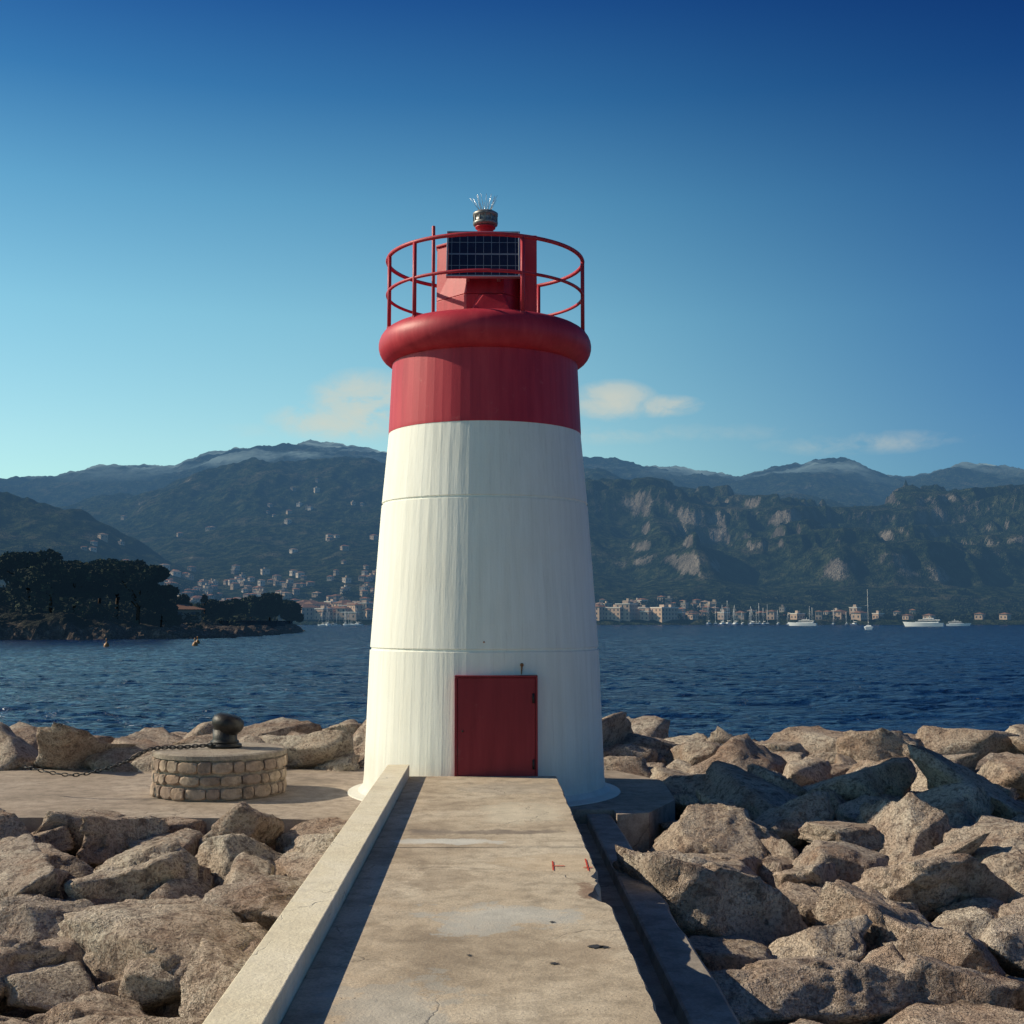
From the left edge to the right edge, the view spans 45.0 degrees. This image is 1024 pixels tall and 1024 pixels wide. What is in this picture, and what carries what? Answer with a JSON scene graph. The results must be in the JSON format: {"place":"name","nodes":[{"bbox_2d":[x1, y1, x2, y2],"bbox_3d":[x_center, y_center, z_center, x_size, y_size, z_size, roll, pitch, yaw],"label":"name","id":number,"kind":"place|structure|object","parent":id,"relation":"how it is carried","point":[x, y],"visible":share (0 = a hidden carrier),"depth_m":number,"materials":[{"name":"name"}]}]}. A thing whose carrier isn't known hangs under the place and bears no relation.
{"place":"outdoors","nodes":[
{"label":"outdoors","id":0,"kind":"place"},
{"bbox_2d":[0,601,304,639],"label":"headland","id":1,"kind":"structure","parent":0,"point":[62,625],"depth_m":204.58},
{"bbox_2d":[0,548,62,602],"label":"umbrella pine","id":2,"kind":"object","parent":1,"relation":"on","point":[19,563],"visible":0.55,"depth_m":216.01,"materials":[{"name":"green plant"}]},
{"bbox_2d":[20,559,69,612],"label":"umbrella pine","id":3,"kind":"object","parent":1,"relation":"on","point":[33,578],"visible":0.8,"depth_m":209.91,"materials":[{"name":"green plant"}]},
{"bbox_2d":[36,560,108,611],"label":"umbrella pine","id":4,"kind":"object","parent":1,"relation":"on","point":[84,580],"visible":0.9,"depth_m":211.77,"materials":[{"name":"green plant"}]},
{"bbox_2d":[89,558,119,603],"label":"umbrella pine","id":5,"kind":"object","parent":1,"relation":"on","point":[100,562],"visible":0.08,"depth_m":236.57,"materials":[{"name":"green plant"}]},
{"bbox_2d":[93,559,146,618],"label":"umbrella pine","id":6,"kind":"object","parent":1,"relation":"on","point":[113,596],"visible":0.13,"depth_m":220.50,"materials":[{"name":"green plant"}]},
{"bbox_2d":[0,582,277,629],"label":"headland shrubs","id":7,"kind":"object","parent":1,"relation":"on","point":[18,597],"visible":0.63,"depth_m":213.43,"materials":[{"name":"green plant"}]},
{"bbox_2d":[100,562,179,623],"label":"umbrella pine","id":8,"kind":"object","parent":1,"relation":"on","point":[139,585],"visible":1,"depth_m":211.19,"materials":[{"name":"green plant"}]},
{"bbox_2d":[146,599,182,626],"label":"holm oak","id":9,"kind":"object","parent":1,"relation":"on","point":[170,614],"visible":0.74,"depth_m":222.18,"materials":[{"name":"green plant"}]},
{"bbox_2d":[169,593,192,605],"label":"holm oak","id":10,"kind":"object","parent":1,"relation":"on","point":[184,598],"visible":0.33,"depth_m":247.41,"materials":[{"name":"green plant"}]},
{"bbox_2d":[177,604,202,621],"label":"villa house","id":11,"kind":"structure","parent":1,"relation":"on","point":[185,608],"depth_m":244.72,"materials":[{"name":"paint"}]},
{"bbox_2d":[200,594,209,620],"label":"cypress","id":12,"kind":"object","parent":1,"relation":"on","point":[204,599],"visible":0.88,"depth_m":260.37,"materials":[{"name":"green plant"}]},
{"bbox_2d":[199,599,235,621],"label":"holm oak","id":13,"kind":"object","parent":1,"relation":"on","point":[218,608],"visible":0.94,"depth_m":272.02,"materials":[{"name":"green plant"}]},
{"bbox_2d":[224,598,248,617],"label":"holm oak","id":14,"kind":"object","parent":1,"relation":"on","point":[241,607],"visible":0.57,"depth_m":297.17,"materials":[{"name":"green plant"}]},
{"bbox_2d":[240,595,265,617],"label":"holm oak","id":15,"kind":"object","parent":1,"relation":"on","point":[252,604],"visible":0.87,"depth_m":325.78,"materials":[{"name":"green plant"}]},
{"bbox_2d":[219,621,292,627],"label":"sea wall","id":16,"kind":"structure","parent":1,"relation":"on","point":[272,624],"depth_m":281.65,"materials":[{"name":"stone"}]},
{"bbox_2d":[255,591,283,620],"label":"holm oak","id":17,"kind":"object","parent":1,"relation":"on","point":[273,606],"visible":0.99,"depth_m":326.72,"materials":[{"name":"green plant"}]},
{"bbox_2d":[280,599,304,622],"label":"holm oak","id":18,"kind":"object","parent":1,"relation":"on","point":[291,612],"visible":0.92,"depth_m":341.40,"materials":[{"name":"green plant"}]},
{"bbox_2d":[0,769,674,852],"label":"quay pavement","id":19,"kind":"structure","parent":0,"point":[638,809],"depth_m":13.37,"materials":[{"name":"concrete"}]},
{"bbox_2d":[150,742,287,801],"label":"stone mooring plinth","id":20,"kind":"structure","parent":19,"relation":"on","point":[248,770],"depth_m":13.39,"materials":[{"name":"beige stone"}]},
{"bbox_2d":[208,713,243,748],"bbox_3d":[-3.244,2.470,14.034,0.400,0.384,0.380,0,-5,-1],"label":"mooring bollard","id":21,"kind":"object","parent":20,"relation":"on","point":[228,727],"visible":0.95,"depth_m":13.90,"materials":[{"name":"black metal"}]},
{"bbox_2d":[24,740,238,776],"bbox_3d":[-4.244,2.750,13.807,2.338,0.353,0.372,1,-5,-10],"label":"mooring chain","id":22,"kind":"object","parent":21,"relation":"attached to","point":[212,743],"visible":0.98,"depth_m":13.73,"materials":[{"name":"black metal"}]},
{"bbox_2d":[347,193,619,806],"bbox_3d":[-0.318,-0.285,14.478,3.120,6.992,3.116,0,-5,-1],"label":"lighthouse","id":23,"kind":"object","parent":19,"relation":"on","point":[484,657],"visible":0.99,"depth_m":13.43,"materials":[{"name":"white paint"}]},
{"bbox_2d":[457,678,534,775],"bbox_3d":[-0.163,2.404,12.915,0.810,1.340,0.145,0,-5,-1],"label":"door leaf","id":24,"kind":"structure","parent":23,"relation":"in","point":[496,717],"depth_m":12.86,"materials":[{"name":"red paint"}]},
{"bbox_2d":[1,866,1009,1018],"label":"breakwater rubble ground","id":25,"kind":"structure","parent":0,"point":[21,1013],"depth_m":8.69,"materials":[{"name":"stone"}]},
{"bbox_2d":[0,801,348,1023],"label":"breakwater boulders","id":26,"kind":"object","parent":25,"relation":"on","point":[156,920],"visible":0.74,"depth_m":9.17,"materials":[{"name":"stone"}]},
{"bbox_2d":[202,883,341,1023],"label":"parapet section","id":27,"kind":"object","parent":25,"relation":"on","point":[264,986],"visible":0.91,"depth_m":5.45,"materials":[{"name":"concrete"}]},
{"bbox_2d":[303,809,384,904],"bbox_3d":[-1.099,2.736,8.374,0.227,1.020,2.796,0,-5,-1],"label":"parapet section","id":28,"kind":"object","parent":25,"relation":"on","point":[342,860],"visible":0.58,"depth_m":8.05,"materials":[{"name":"concrete"}]},
{"bbox_2d":[281,847,661,1023],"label":"concrete walkway","id":29,"kind":"structure","parent":25,"relation":"on","point":[411,929],"depth_m":6.07,"materials":[{"name":"beige concrete"}]},
{"bbox_2d":[468,921,608,963],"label":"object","id":30,"kind":"object","parent":29,"relation":"on","point":[596,946],"visible":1,"depth_m":6.09,"materials":[{"name":"grey"}]},
{"bbox_2d":[552,859,588,870],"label":"painted survey marks","id":31,"kind":"object","parent":29,"relation":"on","point":[553,865],"visible":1,"depth_m":8.10,"materials":[{"name":"red paint"}]},
{"bbox_2d":[373,776,585,847],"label":"concrete walkway","id":32,"kind":"structure","parent":25,"relation":"on","point":[472,811],"depth_m":10.23,"materials":[{"name":"beige concrete"}]},
{"bbox_2d":[356,765,408,824],"bbox_3d":[-1.149,2.992,11.273,0.227,1.020,3.016,0,-5,-1],"label":"parapet section","id":33,"kind":"object","parent":32,"relation":"attached to","point":[385,790],"visible":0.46,"depth_m":10.98,"materials":[{"name":"concrete"}]},
{"bbox_2d":[0,712,1023,777],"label":"breakwater boulders","id":34,"kind":"object","parent":25,"relation":"on","point":[643,746],"visible":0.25,"depth_m":16.98,"materials":[{"name":"stone"}]},
{"bbox_2d":[577,814,739,1023],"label":"side ledge","id":35,"kind":"object","parent":25,"relation":"on","point":[683,987],"visible":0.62,"depth_m":7.71,"materials":[{"name":"concrete"}]},
{"bbox_2d":[612,744,1023,1023],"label":"breakwater boulders","id":36,"kind":"object","parent":25,"relation":"on","point":[807,890],"visible":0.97,"depth_m":9.74,"materials":[{"name":"stone"}]},
{"bbox_2d":[0,439,1023,624],"bbox_3d":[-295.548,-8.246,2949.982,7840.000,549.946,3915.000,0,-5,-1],"label":"mountain terrain","id":37,"kind":"structure","parent":0,"point":[838,531],"depth_m":1652.92,"materials":[{"name":"green plant"}]},
{"bbox_2d":[301,604,320,619],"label":"apartment building","id":38,"kind":"structure","parent":37,"relation":"on","point":[307,610],"depth_m":1008.39,"materials":[{"name":"paint"}]},
{"bbox_2d":[305,601,321,606],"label":"apartment building","id":39,"kind":"structure","parent":37,"relation":"on","point":[314,603],"depth_m":1025.67,"materials":[{"name":"paint"}]},
{"bbox_2d":[317,602,329,606],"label":"apartment building","id":40,"kind":"structure","parent":37,"relation":"on","point":[325,604],"depth_m":1090.17,"materials":[{"name":"paint"}]},
{"bbox_2d":[314,606,333,619],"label":"apartment building","id":41,"kind":"structure","parent":37,"relation":"on","point":[322,608],"depth_m":1008.71,"materials":[{"name":"paint"}]},
{"bbox_2d":[318,611,335,619],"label":"apartment building","id":42,"kind":"structure","parent":37,"relation":"on","point":[328,616],"depth_m":1007.62,"materials":[{"name":"paint"}]},
{"bbox_2d":[324,599,337,603],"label":"apartment building","id":43,"kind":"structure","parent":37,"relation":"on","point":[331,601],"depth_m":1162.74,"materials":[{"name":"paint"}]},
{"bbox_2d":[327,607,335,619],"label":"apartment building","id":44,"kind":"structure","parent":37,"relation":"on","point":[334,609],"depth_m":1013.26,"materials":[{"name":"paint"}]},
{"bbox_2d":[336,606,349,619],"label":"apartment building","id":45,"kind":"structure","parent":37,"relation":"on","point":[340,616],"depth_m":1008.35,"materials":[{"name":"paint"}]},
{"bbox_2d":[332,600,354,606],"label":"apartment building","id":46,"kind":"structure","parent":37,"relation":"on","point":[341,602],"depth_m":1079.87,"materials":[{"name":"paint"}]},
{"bbox_2d":[340,609,360,620],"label":"apartment building","id":47,"kind":"structure","parent":37,"relation":"on","point":[352,614],"depth_m":1005.82,"materials":[{"name":"paint"}]},
{"bbox_2d":[347,602,371,611],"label":"apartment building","id":48,"kind":"structure","parent":37,"relation":"on","point":[356,607],"depth_m":1012.05,"materials":[{"name":"paint"}]},
{"bbox_2d":[359,600,373,608],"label":"apartment building","id":49,"kind":"structure","parent":37,"relation":"on","point":[366,604],"depth_m":1014.90,"materials":[{"name":"paint"}]},
{"bbox_2d":[361,608,372,619],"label":"apartment building","id":50,"kind":"structure","parent":37,"relation":"on","point":[366,613],"depth_m":1007.99,"materials":[{"name":"paint"}]},
{"bbox_2d":[81,478,915,618],"bbox_3d":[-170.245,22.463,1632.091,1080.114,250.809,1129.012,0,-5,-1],"label":"hillside houses","id":51,"kind":"structure","parent":37,"relation":"on","point":[236,582],"depth_m":1339.35,"materials":[{"name":"paint"}]},
{"bbox_2d":[0,544,1023,619],"bbox_3d":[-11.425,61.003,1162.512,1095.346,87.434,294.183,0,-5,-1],"label":"shoreline trees","id":52,"kind":"object","parent":37,"relation":"on","point":[887,606],"visible":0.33,"depth_m":1221.94,"materials":[{"name":"green plant"}]},
{"bbox_2d":[595,604,607,620],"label":"apartment building","id":53,"kind":"structure","parent":37,"relation":"on","point":[599,608],"depth_m":1008.38,"materials":[{"name":"paint"}]},
{"bbox_2d":[604,605,621,620],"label":"apartment building","id":54,"kind":"structure","parent":37,"relation":"on","point":[613,613],"depth_m":1008.46,"materials":[{"name":"paint"}]},
{"bbox_2d":[615,601,637,620],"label":"apartment building","id":55,"kind":"structure","parent":37,"relation":"on","point":[629,611],"depth_m":1008.37,"materials":[{"name":"paint"}]},
{"bbox_2d":[638,605,649,610],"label":"apartment building","id":56,"kind":"structure","parent":37,"relation":"on","point":[643,607],"depth_m":1126.51,"materials":[{"name":"paint"}]},
{"bbox_2d":[640,608,651,620],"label":"apartment building","id":57,"kind":"structure","parent":37,"relation":"on","point":[646,614],"depth_m":1008.84,"materials":[{"name":"paint"}]},
{"bbox_2d":[650,605,677,622],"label":"apartment building","id":58,"kind":"structure","parent":37,"relation":"on","point":[662,613],"depth_m":1007.82,"materials":[{"name":"paint"}]},
{"bbox_2d":[677,609,685,619],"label":"apartment building","id":59,"kind":"structure","parent":37,"relation":"on","point":[681,613],"depth_m":1029.07,"materials":[{"name":"paint"}]},
{"bbox_2d":[688,613,697,619],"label":"apartment building","id":60,"kind":"structure","parent":37,"relation":"on","point":[692,616],"depth_m":1023.09,"materials":[{"name":"paint"}]},
{"bbox_2d":[717,609,729,619],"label":"apartment building","id":61,"kind":"structure","parent":37,"relation":"on","point":[726,615],"depth_m":1023.13,"materials":[{"name":"paint"}]},
{"bbox_2d":[735,611,746,619],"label":"apartment building","id":62,"kind":"structure","parent":37,"relation":"on","point":[738,615],"depth_m":1025.63,"materials":[{"name":"paint"}]},
{"bbox_2d":[765,610,778,619],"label":"apartment building","id":63,"kind":"structure","parent":37,"relation":"on","point":[772,614],"depth_m":1027.51,"materials":[{"name":"paint"}]},
{"bbox_2d":[790,611,805,619],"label":"apartment building","id":64,"kind":"structure","parent":37,"relation":"on","point":[797,615],"depth_m":1026.52,"materials":[{"name":"paint"}]},
{"bbox_2d":[815,610,822,619],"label":"apartment building","id":65,"kind":"structure","parent":37,"relation":"on","point":[818,615],"depth_m":1014.31,"materials":[{"name":"paint"}]},
{"bbox_2d":[832,610,847,619],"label":"apartment building","id":66,"kind":"structure","parent":37,"relation":"on","point":[838,613],"depth_m":1025.13,"materials":[{"name":"paint"}]},
{"bbox_2d":[849,605,860,616],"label":"apartment building","id":67,"kind":"structure","parent":37,"relation":"on","point":[855,608],"depth_m":1025.18,"materials":[{"name":"paint"}]},
{"bbox_2d":[851,611,867,620],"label":"apartment building","id":68,"kind":"structure","parent":37,"relation":"on","point":[860,615],"depth_m":1013.86,"materials":[{"name":"paint"}]},
{"bbox_2d":[872,611,884,619],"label":"apartment building","id":69,"kind":"structure","parent":37,"relation":"on","point":[876,615],"depth_m":1030.39,"materials":[{"name":"paint"}]},
{"bbox_2d":[902,614,913,619],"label":"apartment building","id":70,"kind":"structure","parent":37,"relation":"on","point":[907,617],"depth_m":1016.79,"materials":[{"name":"paint"}]},
{"bbox_2d":[923,614,934,619],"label":"apartment building","id":71,"kind":"structure","parent":37,"relation":"on","point":[927,616],"depth_m":1014.29,"materials":[{"name":"paint"}]},
{"bbox_2d":[974,612,984,619],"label":"apartment building","id":72,"kind":"structure","parent":37,"relation":"on","point":[979,616],"depth_m":1027.71,"materials":[{"name":"paint"}]},
{"bbox_2d":[999,613,1010,619],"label":"apartment building","id":73,"kind":"structure","parent":37,"relation":"on","point":[1004,616],"depth_m":1016.90,"materials":[{"name":"paint"}]},
{"bbox_2d":[0,625,1023,741],"bbox_3d":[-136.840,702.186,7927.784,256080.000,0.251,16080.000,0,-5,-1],"label":"sea water","id":74,"kind":"structure","parent":0,"point":[758,683],"depth_m":64.02,"materials":[{"name":"blue liquid"}]},
{"bbox_2d":[731,609,738,624],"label":"sailboat","id":75,"kind":"object","parent":74,"relation":"on","point":[734,623],"visible":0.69,"depth_m":904.99,"materials":[{"name":"white plastic"}]},
{"bbox_2d":[788,618,816,625],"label":"motor yacht","id":76,"kind":"object","parent":74,"relation":"on","point":[804,623],"visible":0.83,"depth_m":798.71,"materials":[{"name":"white plastic"}]},
{"bbox_2d":[864,590,872,629],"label":"sailboat","id":77,"kind":"object","parent":74,"relation":"on","point":[868,627],"visible":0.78,"depth_m":438.33,"materials":[{"name":"white plastic"}]},
{"bbox_2d":[903,615,943,625],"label":"motor yacht","id":78,"kind":"object","parent":74,"relation":"on","point":[926,622],"visible":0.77,"depth_m":699.64,"materials":[{"name":"white plastic"}]},
{"bbox_2d":[946,619,970,625],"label":"motor yacht","id":79,"kind":"object","parent":74,"relation":"on","point":[955,623],"visible":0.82,"depth_m":780.89,"materials":[{"name":"white plastic"}]},
{"bbox_2d":[0,0,1023,478],"label":"sky","id":80,"kind":"structure","parent":0,"point":[797,226],"materials":[{"name":"blue"}]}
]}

